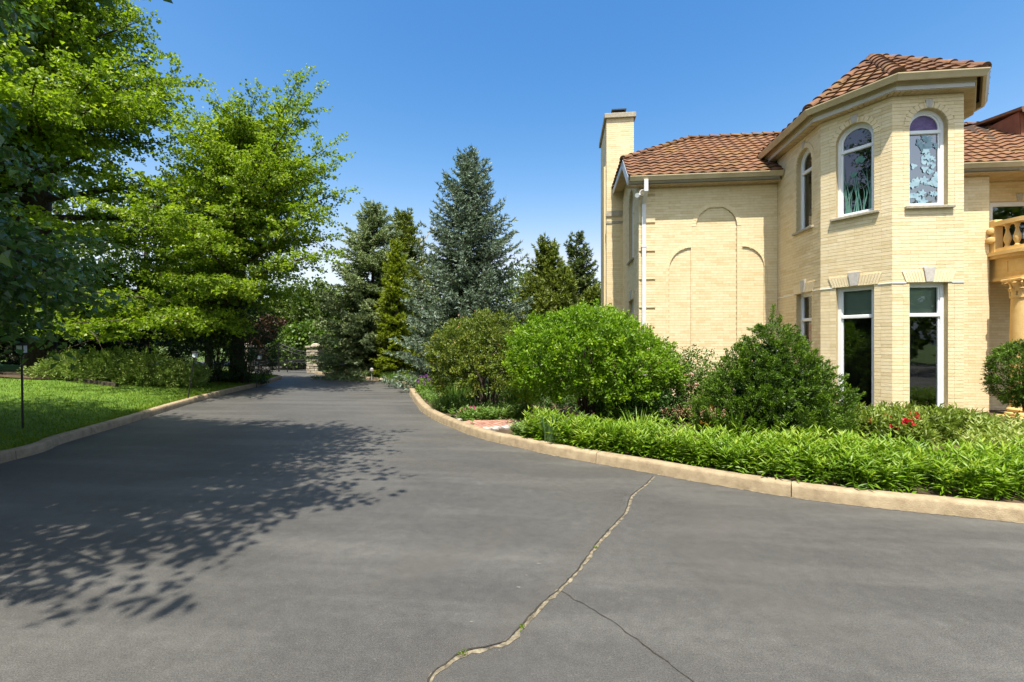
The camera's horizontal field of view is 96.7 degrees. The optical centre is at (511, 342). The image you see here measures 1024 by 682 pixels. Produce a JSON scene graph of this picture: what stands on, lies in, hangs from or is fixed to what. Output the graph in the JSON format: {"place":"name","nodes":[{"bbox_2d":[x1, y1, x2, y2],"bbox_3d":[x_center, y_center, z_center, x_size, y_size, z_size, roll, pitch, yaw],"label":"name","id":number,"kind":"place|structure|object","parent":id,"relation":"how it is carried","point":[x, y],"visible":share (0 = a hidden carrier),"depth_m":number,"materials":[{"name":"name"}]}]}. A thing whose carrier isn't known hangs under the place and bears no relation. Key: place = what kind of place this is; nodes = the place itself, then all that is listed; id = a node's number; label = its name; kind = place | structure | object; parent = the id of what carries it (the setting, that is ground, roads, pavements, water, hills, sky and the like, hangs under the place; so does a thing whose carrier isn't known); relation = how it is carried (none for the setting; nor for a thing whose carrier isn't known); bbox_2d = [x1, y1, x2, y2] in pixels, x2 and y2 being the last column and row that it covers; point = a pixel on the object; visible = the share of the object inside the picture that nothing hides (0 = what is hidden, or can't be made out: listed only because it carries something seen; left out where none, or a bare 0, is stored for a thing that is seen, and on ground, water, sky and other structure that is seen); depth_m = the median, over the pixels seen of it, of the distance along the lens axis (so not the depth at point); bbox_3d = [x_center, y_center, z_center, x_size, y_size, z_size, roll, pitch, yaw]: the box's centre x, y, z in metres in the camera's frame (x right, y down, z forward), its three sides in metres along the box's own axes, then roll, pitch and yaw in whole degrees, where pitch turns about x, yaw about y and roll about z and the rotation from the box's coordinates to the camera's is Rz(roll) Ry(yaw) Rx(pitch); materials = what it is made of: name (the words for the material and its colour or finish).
{"place":"outdoors","nodes":[
{"label":"outdoors","id":0,"kind":"place"},
{"bbox_2d":[0,364,278,450],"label":"lawn","id":1,"kind":"structure","parent":0,"point":[6,367],"depth_m":11.57,"materials":[{"name":"green plant"}]},
{"bbox_2d":[0,321,25,353],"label":"hedge shrub","id":2,"kind":"object","parent":1,"relation":"on","point":[4,349],"visible":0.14,"depth_m":20.73,"materials":[{"name":"green plant"}]},
{"bbox_2d":[14,343,28,429],"bbox_3d":[-9.015,0.840,8.365,0.178,1.680,0.178,0,0,6],"label":"garden lamp","id":3,"kind":"object","parent":1,"relation":"on","point":[24,348],"visible":0.77,"depth_m":8.35,"materials":[{"name":"black metal"}]},
{"bbox_2d":[0,370,59,379],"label":"mulch bed","id":4,"kind":"object","parent":1,"relation":"on","point":[16,376],"visible":0.31,"depth_m":14.85,"materials":[{"name":"soil"}]},
{"bbox_2d":[0,323,91,364],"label":"hedge shrub","id":5,"kind":"object","parent":1,"relation":"on","point":[14,360],"visible":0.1,"depth_m":21.86,"materials":[{"name":"green plant"}]},
{"bbox_2d":[0,372,118,386],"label":"bed edging","id":6,"kind":"object","parent":1,"relation":"on","point":[104,383],"visible":0.37,"depth_m":14.70,"materials":[{"name":"beige stone"}]},
{"bbox_2d":[8,285,153,359],"bbox_3d":[-21.914,-1.035,22.938,7.381,4.402,3.215,0,0,6],"label":"hedge shrub","id":7,"kind":"object","parent":1,"relation":"on","point":[91,344],"visible":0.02,"depth_m":22.08,"materials":[{"name":"green plant"}]},
{"bbox_2d":[0,0,172,371],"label":"linden tree","id":8,"kind":"object","parent":1,"relation":"on","point":[25,246],"visible":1,"depth_m":7.92,"materials":[{"name":"green plant"}]},
{"bbox_2d":[17,344,214,387],"bbox_3d":[-13.539,0.785,15.737,5.774,1.591,2.547,0,0,-13],"label":"juniper shrub","id":9,"kind":"object","parent":1,"relation":"on","point":[125,367],"visible":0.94,"depth_m":15.37,"materials":[{"name":"green plant"}]},
{"bbox_2d":[0,0,237,370],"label":"ginkgo tree","id":10,"kind":"object","parent":1,"relation":"on","point":[63,116],"visible":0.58,"depth_m":16.17,"materials":[{"name":"green plant"}]},
{"bbox_2d":[87,285,217,363],"bbox_3d":[-18.112,-0.931,22.948,7.495,4.174,3.397,0,0,6],"label":"hedge shrub","id":11,"kind":"object","parent":1,"relation":"on","point":[167,342],"visible":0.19,"depth_m":22.17,"materials":[{"name":"green plant"}]},
{"bbox_2d":[18,63,360,381],"bbox_3d":[-11.440,-4.640,17.405,9.459,12.695,10.880,0,0,-38],"label":"ginkgo tree","id":12,"kind":"object","parent":1,"relation":"on","point":[252,170],"visible":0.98,"depth_m":16.56,"materials":[{"name":"green plant"}]},
{"bbox_2d":[167,317,263,382],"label":"yew shrub","id":13,"kind":"object","parent":1,"relation":"on","point":[195,343],"visible":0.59,"depth_m":17.70,"materials":[{"name":"green plant"}]},
{"bbox_2d":[203,297,284,383],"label":"yew shrub","id":14,"kind":"object","parent":1,"relation":"on","point":[247,377],"visible":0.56,"depth_m":18.46,"materials":[{"name":"green plant"}]},
{"bbox_2d":[256,354,261,386],"bbox_3d":[-9.568,1.055,17.244,0.205,1.252,0.180,0,0,37],"label":"garden lamp","id":15,"kind":"object","parent":1,"relation":"on","point":[259,356],"visible":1,"depth_m":17.22,"materials":[{"name":"black metal"}]},
{"bbox_2d":[1,345,345,370],"bbox_3d":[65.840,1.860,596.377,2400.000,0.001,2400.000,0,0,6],"label":"ground","id":16,"kind":"structure","parent":0,"point":[200,358],"depth_m":54.25,"materials":[{"name":"green plant"}]},
{"bbox_2d":[1,187,95,335],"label":"tree","id":17,"kind":"object","parent":16,"relation":"on","point":[66,203],"visible":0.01,"depth_m":30.72,"materials":[{"name":"green plant"}]},
{"bbox_2d":[0,146,157,360],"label":"tree","id":18,"kind":"object","parent":16,"relation":"on","point":[96,253],"visible":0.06,"depth_m":32.22,"materials":[{"name":"green plant"}]},
{"bbox_2d":[58,189,223,356],"bbox_3d":[-27.140,-5.022,33.845,10.862,13.855,12.733,0,0,-25],"label":"tree","id":19,"kind":"object","parent":16,"relation":"on","point":[108,256],"visible":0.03,"depth_m":31.95,"materials":[{"name":"green plant"}]},
{"bbox_2d":[0,374,281,462],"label":"kerb","id":20,"kind":"structure","parent":16,"relation":"on","point":[40,446],"depth_m":9.27,"materials":[{"name":"concrete"}]},
{"bbox_2d":[187,351,198,397],"bbox_3d":[-9.490,0.961,13.521,0.307,1.440,0.180,0,0,-20],"label":"garden lamp","id":21,"kind":"object","parent":20,"relation":"on","point":[194,354],"visible":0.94,"depth_m":13.53,"materials":[{"name":"black metal"}]},
{"bbox_2d":[150,255,294,365],"bbox_3d":[-23.663,-3.305,36.614,11.165,10.420,9.878,0,0,6],"label":"tree","id":22,"kind":"object","parent":16,"relation":"on","point":[155,333],"visible":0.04,"depth_m":35.90,"materials":[{"name":"green plant"}]},
{"bbox_2d":[0,311,499,359],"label":"woods","id":23,"kind":"object","parent":16,"relation":"on","point":[158,348],"visible":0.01,"depth_m":56.51,"materials":[{"name":"green plant"}]},
{"bbox_2d":[249,313,292,363],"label":"tree","id":24,"kind":"object","parent":16,"relation":"on","point":[282,321],"visible":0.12,"depth_m":34.80,"materials":[{"name":"green plant"}]},
{"bbox_2d":[246,254,308,363],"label":"tree","id":25,"kind":"object","parent":16,"relation":"on","point":[285,283],"visible":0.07,"depth_m":39.80,"materials":[{"name":"green plant"}]},
{"bbox_2d":[247,297,319,321],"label":"tree","id":26,"kind":"object","parent":16,"relation":"on","point":[282,308],"visible":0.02,"depth_m":41.89,"materials":[{"name":"green plant"}]},
{"bbox_2d":[263,317,337,368],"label":"tree","id":27,"kind":"object","parent":16,"relation":"on","point":[295,335],"visible":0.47,"depth_m":30.91,"materials":[{"name":"green plant"}]},
{"bbox_2d":[262,275,349,352],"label":"tree","id":28,"kind":"object","parent":16,"relation":"on","point":[288,315],"visible":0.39,"depth_m":36.14,"materials":[{"name":"green plant"}]},
{"bbox_2d":[295,287,369,363],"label":"tree","id":29,"kind":"object","parent":16,"relation":"on","point":[328,315],"visible":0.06,"depth_m":37.83,"materials":[{"name":"green plant"}]},
{"bbox_2d":[407,248,490,336],"bbox_3d":[-5.691,-2.667,36.023,8.530,9.145,8.587,0,0,-10],"label":"tree","id":30,"kind":"object","parent":16,"relation":"on","point":[427,263],"visible":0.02,"depth_m":34.32,"materials":[{"name":"green plant"}]},
{"bbox_2d":[446,259,536,327],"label":"tree","id":31,"kind":"object","parent":16,"relation":"on","point":[514,281],"visible":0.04,"depth_m":32.22,"materials":[{"name":"green plant"}]},
{"bbox_2d":[315,371,1023,522],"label":"kerb","id":32,"kind":"structure","parent":16,"relation":"on","point":[988,509],"depth_m":5.51,"materials":[{"name":"concrete"}]},
{"bbox_2d":[0,366,1023,681],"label":"driveway","id":33,"kind":"structure","parent":0,"point":[296,526],"depth_m":3.66,"materials":[{"name":"grey asphalt"}]},
{"bbox_2d":[245,343,256,371],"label":"gate pillar","id":34,"kind":"structure","parent":33,"relation":"on","point":[249,353],"depth_m":28.27,"materials":[{"name":"stone"}]},
{"bbox_2d":[253,342,278,371],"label":"iron gate","id":35,"kind":"structure","parent":34,"relation":"attached to","point":[266,359],"depth_m":28.07,"materials":[{"name":"black metal"}]},
{"bbox_2d":[305,343,324,372],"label":"gate pillar","id":36,"kind":"structure","parent":33,"relation":"on","point":[312,368],"depth_m":27.01,"materials":[{"name":"stone"}]},
{"bbox_2d":[279,341,307,371],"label":"iron gate","id":37,"kind":"structure","parent":36,"relation":"attached to","point":[297,362],"depth_m":27.63,"materials":[{"name":"black metal"}]},
{"bbox_2d":[286,352,304,371],"bbox_3d":[-12.957,1.142,27.161,1.326,1.215,0.191,0,0,17],"label":"gate opener","id":38,"kind":"object","parent":36,"relation":"attached to","point":[293,360],"visible":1,"depth_m":27.19,"materials":[{"name":"black metal"}]},
{"bbox_2d":[48,0,1023,315],"label":"sky","id":39,"kind":"structure","parent":0,"point":[531,85],"materials":[{"name":"blue"}]},
{"bbox_2d":[324,371,1023,503],"bbox_3d":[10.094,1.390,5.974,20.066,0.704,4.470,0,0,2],"label":"perennial bed","id":40,"kind":"object","parent":0,"point":[812,457],"visible":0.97,"depth_m":5.74,"materials":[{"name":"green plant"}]},
{"bbox_2d":[305,197,430,381],"bbox_3d":[-7.405,-2.713,24.711,7.068,10.063,7.042,0,0,-23],"label":"spruce tree","id":41,"kind":"object","parent":40,"relation":"on","point":[359,326],"visible":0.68,"depth_m":23.53,"materials":[{"name":"green plant"}]},
{"bbox_2d":[378,371,406,382],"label":"grass clump","id":42,"kind":"object","parent":40,"relation":"on","point":[390,377],"visible":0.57,"depth_m":19.44,"materials":[{"name":"green plant"}]},
{"bbox_2d":[370,238,418,380],"bbox_3d":[-5.724,-1.604,22.412,2.512,7.370,2.569,0,0,6],"label":"cedar tree","id":43,"kind":"object","parent":40,"relation":"on","point":[388,363],"visible":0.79,"depth_m":22.07,"materials":[{"name":"green plant"}]},
{"bbox_2d":[377,206,441,370],"bbox_3d":[-6.374,-2.829,26.985,5.199,10.613,5.145,0,0,6],"label":"cedar tree","id":44,"kind":"object","parent":40,"relation":"on","point":[408,229],"visible":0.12,"depth_m":26.56,"materials":[{"name":"green plant"}]},
{"bbox_2d":[414,374,434,394],"bbox_3d":[-2.885,1.372,15.007,0.777,0.710,0.489,0,0,6],"label":"flower patch","id":45,"kind":"object","parent":40,"relation":"on","point":[421,383],"visible":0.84,"depth_m":14.96,"materials":[{"name":"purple plant"}]},
{"bbox_2d":[417,223,435,308],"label":"bare tree","id":46,"kind":"object","parent":40,"relation":"on","point":[425,241],"visible":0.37,"depth_m":30.18,"materials":[{"name":"wood"}]},
{"bbox_2d":[324,368,540,438],"bbox_3d":[-4.005,1.522,17.712,3.286,0.407,21.510,0,0,-31],"label":"ground cover","id":47,"kind":"object","parent":40,"relation":"on","point":[489,411],"visible":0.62,"depth_m":10.05,"materials":[{"name":"green plant"}]},
{"bbox_2d":[427,391,474,411],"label":"grass clump","id":48,"kind":"object","parent":40,"relation":"on","point":[444,398],"visible":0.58,"depth_m":11.38,"materials":[{"name":"green plant"}]},
{"bbox_2d":[436,378,475,400],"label":"grass clump","id":49,"kind":"object","parent":40,"relation":"on","point":[451,391],"visible":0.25,"depth_m":12.88,"materials":[{"name":"green plant"}]},
{"bbox_2d":[380,143,540,391],"bbox_3d":[-1.788,-2.744,18.696,7.246,10.525,7.227,0,0,6],"label":"spruce tree","id":50,"kind":"object","parent":40,"relation":"on","point":[469,219],"visible":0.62,"depth_m":17.72,"materials":[{"name":"green plant"}]},
{"bbox_2d":[458,405,482,416],"bbox_3d":[-0.902,1.580,10.301,0.670,0.350,0.446,0,0,6],"label":"flower patch","id":51,"kind":"object","parent":40,"relation":"on","point":[474,408],"visible":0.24,"depth_m":10.26,"materials":[{"name":"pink plant"}]},
{"bbox_2d":[420,307,536,406],"bbox_3d":[-0.690,0.433,11.160,2.783,2.648,2.556,0,0,41],"label":"bronze shrub","id":52,"kind":"object","parent":40,"relation":"on","point":[478,339],"visible":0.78,"depth_m":10.73,"materials":[{"name":"green plant"}]},
{"bbox_2d":[496,386,531,409],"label":"grass clump","id":53,"kind":"object","parent":40,"relation":"on","point":[512,397],"visible":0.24,"depth_m":11.21,"materials":[{"name":"green plant"}]},
{"bbox_2d":[509,273,561,366],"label":"arborvitae tree","id":54,"kind":"object","parent":40,"relation":"on","point":[539,305],"visible":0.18,"depth_m":21.69,"materials":[{"name":"green plant"}]},
{"bbox_2d":[421,381,675,412],"bbox_3d":[1.729,1.545,13.949,10.138,0.377,6.417,0,0,-2],"label":"ground cover","id":55,"kind":"object","parent":40,"relation":"on","point":[549,403],"visible":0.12,"depth_m":11.87,"materials":[{"name":"green plant"}]},
{"bbox_2d":[522,233,575,319],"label":"arborvitae tree","id":56,"kind":"object","parent":40,"relation":"on","point":[547,260],"visible":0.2,"depth_m":23.62,"materials":[{"name":"green plant"}]},
{"bbox_2d":[539,412,561,442],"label":"iris clump","id":57,"kind":"object","parent":40,"relation":"on","point":[550,436],"visible":0.69,"depth_m":7.56,"materials":[{"name":"green plant"}]},
{"bbox_2d":[544,264,582,368],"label":"arborvitae tree","id":58,"kind":"object","parent":40,"relation":"on","point":[566,288],"visible":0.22,"depth_m":22.57,"materials":[{"name":"green plant"}]},
{"bbox_2d":[457,410,690,429],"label":"path","id":59,"kind":"structure","parent":40,"relation":"on","point":[496,424],"depth_m":9.61,"materials":[{"name":"beige stone"}]},
{"bbox_2d":[563,230,600,304],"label":"spruce tree","id":60,"kind":"object","parent":40,"relation":"on","point":[579,262],"visible":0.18,"depth_m":26.59,"materials":[{"name":"green plant"}]},
{"bbox_2d":[579,281,600,379],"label":"arborvitae tree","id":61,"kind":"object","parent":40,"relation":"on","point":[589,294],"visible":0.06,"depth_m":21.74,"materials":[{"name":"green plant"}]},
{"bbox_2d":[501,296,691,420],"bbox_3d":[1.694,0.375,9.644,3.815,2.773,3.491,0,0,6],"label":"lime shrub","id":62,"kind":"object","parent":40,"relation":"on","point":[610,338],"visible":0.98,"depth_m":8.63,"materials":[{"name":"green plant"}]},
{"bbox_2d":[593,372,682,427],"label":"dark leaved shrub","id":63,"kind":"object","parent":40,"relation":"on","point":[663,401],"visible":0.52,"depth_m":8.73,"materials":[{"name":"green plant"}]},
{"bbox_2d":[609,406,672,433],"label":"daylily clump","id":64,"kind":"object","parent":40,"relation":"on","point":[641,419],"visible":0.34,"depth_m":8.06,"materials":[{"name":"green plant"}]},
{"bbox_2d":[637,342,733,423],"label":"rose bush","id":65,"kind":"object","parent":40,"relation":"on","point":[690,385],"visible":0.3,"depth_m":9.59,"materials":[{"name":"green plant"}]},
{"bbox_2d":[725,403,757,440],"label":"iris clump","id":66,"kind":"object","parent":40,"relation":"on","point":[740,418],"visible":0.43,"depth_m":7.52,"materials":[{"name":"green plant"}]},
{"bbox_2d":[683,304,873,450],"bbox_3d":[4.703,0.580,8.129,3.024,2.592,2.749,0,0,6],"label":"juniper shrub","id":67,"kind":"object","parent":40,"relation":"on","point":[772,385],"visible":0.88,"depth_m":7.64,"materials":[{"name":"green plant"}]},
{"bbox_2d":[599,53,1023,418],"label":"house","id":68,"kind":"structure","parent":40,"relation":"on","point":[881,259],"depth_m":10.56,"materials":[{"name":"beige brick"}]},
{"bbox_2d":[635,189,643,197],"bbox_3d":[3.297,-3.826,11.754,0.281,0.224,0.350,0,0,6],"label":"floodlight","id":69,"kind":"object","parent":68,"relation":"attached to","point":[641,193],"visible":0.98,"depth_m":11.66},
{"bbox_2d":[632,187,660,256],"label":"window","id":70,"kind":"structure","parent":68,"relation":"in","point":[658,187],"depth_m":13.63,"materials":[{"name":"white glass"}]},
{"bbox_2d":[801,136,856,229],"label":"window","id":71,"kind":"structure","parent":68,"relation":"in","point":[850,166],"depth_m":10.49,"materials":[{"name":"white glass"}]},
{"bbox_2d":[801,292,856,399],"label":"window","id":72,"kind":"structure","parent":68,"relation":"in","point":[850,325],"depth_m":9.80,"materials":[{"name":"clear glass"}]},
{"bbox_2d":[838,123,913,216],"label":"window","id":73,"kind":"structure","parent":68,"relation":"in","point":[856,129],"depth_m":9.23,"materials":[{"name":"white glass"}]},
{"bbox_2d":[838,285,913,408],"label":"window","id":74,"kind":"structure","parent":68,"relation":"in","point":[858,301],"depth_m":9.23,"materials":[{"name":"white glass"}]},
{"bbox_2d":[857,110,943,210],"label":"window","id":75,"kind":"structure","parent":68,"relation":"in","point":[927,128],"depth_m":8.68,"materials":[{"name":"clear glass"}]},
{"bbox_2d":[857,283,943,407],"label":"window","id":76,"kind":"structure","parent":68,"relation":"in","point":[926,300],"depth_m":9.10,"materials":[{"name":"white glass"}]},
{"bbox_2d":[990,202,1023,246],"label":"window","id":77,"kind":"structure","parent":68,"relation":"in","point":[998,210],"depth_m":12.27,"materials":[{"name":"clear glass"}]},
{"bbox_2d":[838,402,908,441],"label":"peony plant","id":78,"kind":"object","parent":40,"relation":"on","point":[868,414],"visible":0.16,"depth_m":7.50,"materials":[{"name":"green plant"}]},
{"bbox_2d":[853,404,946,452],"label":"peony plant","id":79,"kind":"object","parent":40,"relation":"on","point":[913,424],"visible":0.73,"depth_m":7.10,"materials":[{"name":"green plant"}]},
{"bbox_2d":[878,400,964,442],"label":"peony plant","id":80,"kind":"object","parent":40,"relation":"on","point":[938,420],"visible":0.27,"depth_m":7.67,"materials":[{"name":"green plant"}]},
{"bbox_2d":[915,401,1001,441],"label":"peony plant","id":81,"kind":"object","parent":40,"relation":"on","point":[964,417],"visible":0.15,"depth_m":7.70,"materials":[{"name":"green plant"}]},
{"bbox_2d":[946,408,1023,458],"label":"perennial bed","id":82,"kind":"object","parent":40,"relation":"on","point":[1008,431],"visible":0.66,"depth_m":6.90,"materials":[{"name":"green plant"}]},
{"bbox_2d":[979,337,1023,410],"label":"yew ball","id":83,"kind":"object","parent":40,"relation":"on","point":[1014,389],"visible":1,"depth_m":8.26,"materials":[{"name":"green plant"}]},
{"bbox_2d":[660,404,745,418],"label":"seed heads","id":84,"kind":"object","parent":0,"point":[711,410],"visible":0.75,"depth_m":7.77,"materials":[{"name":"red plant"}]}
]}

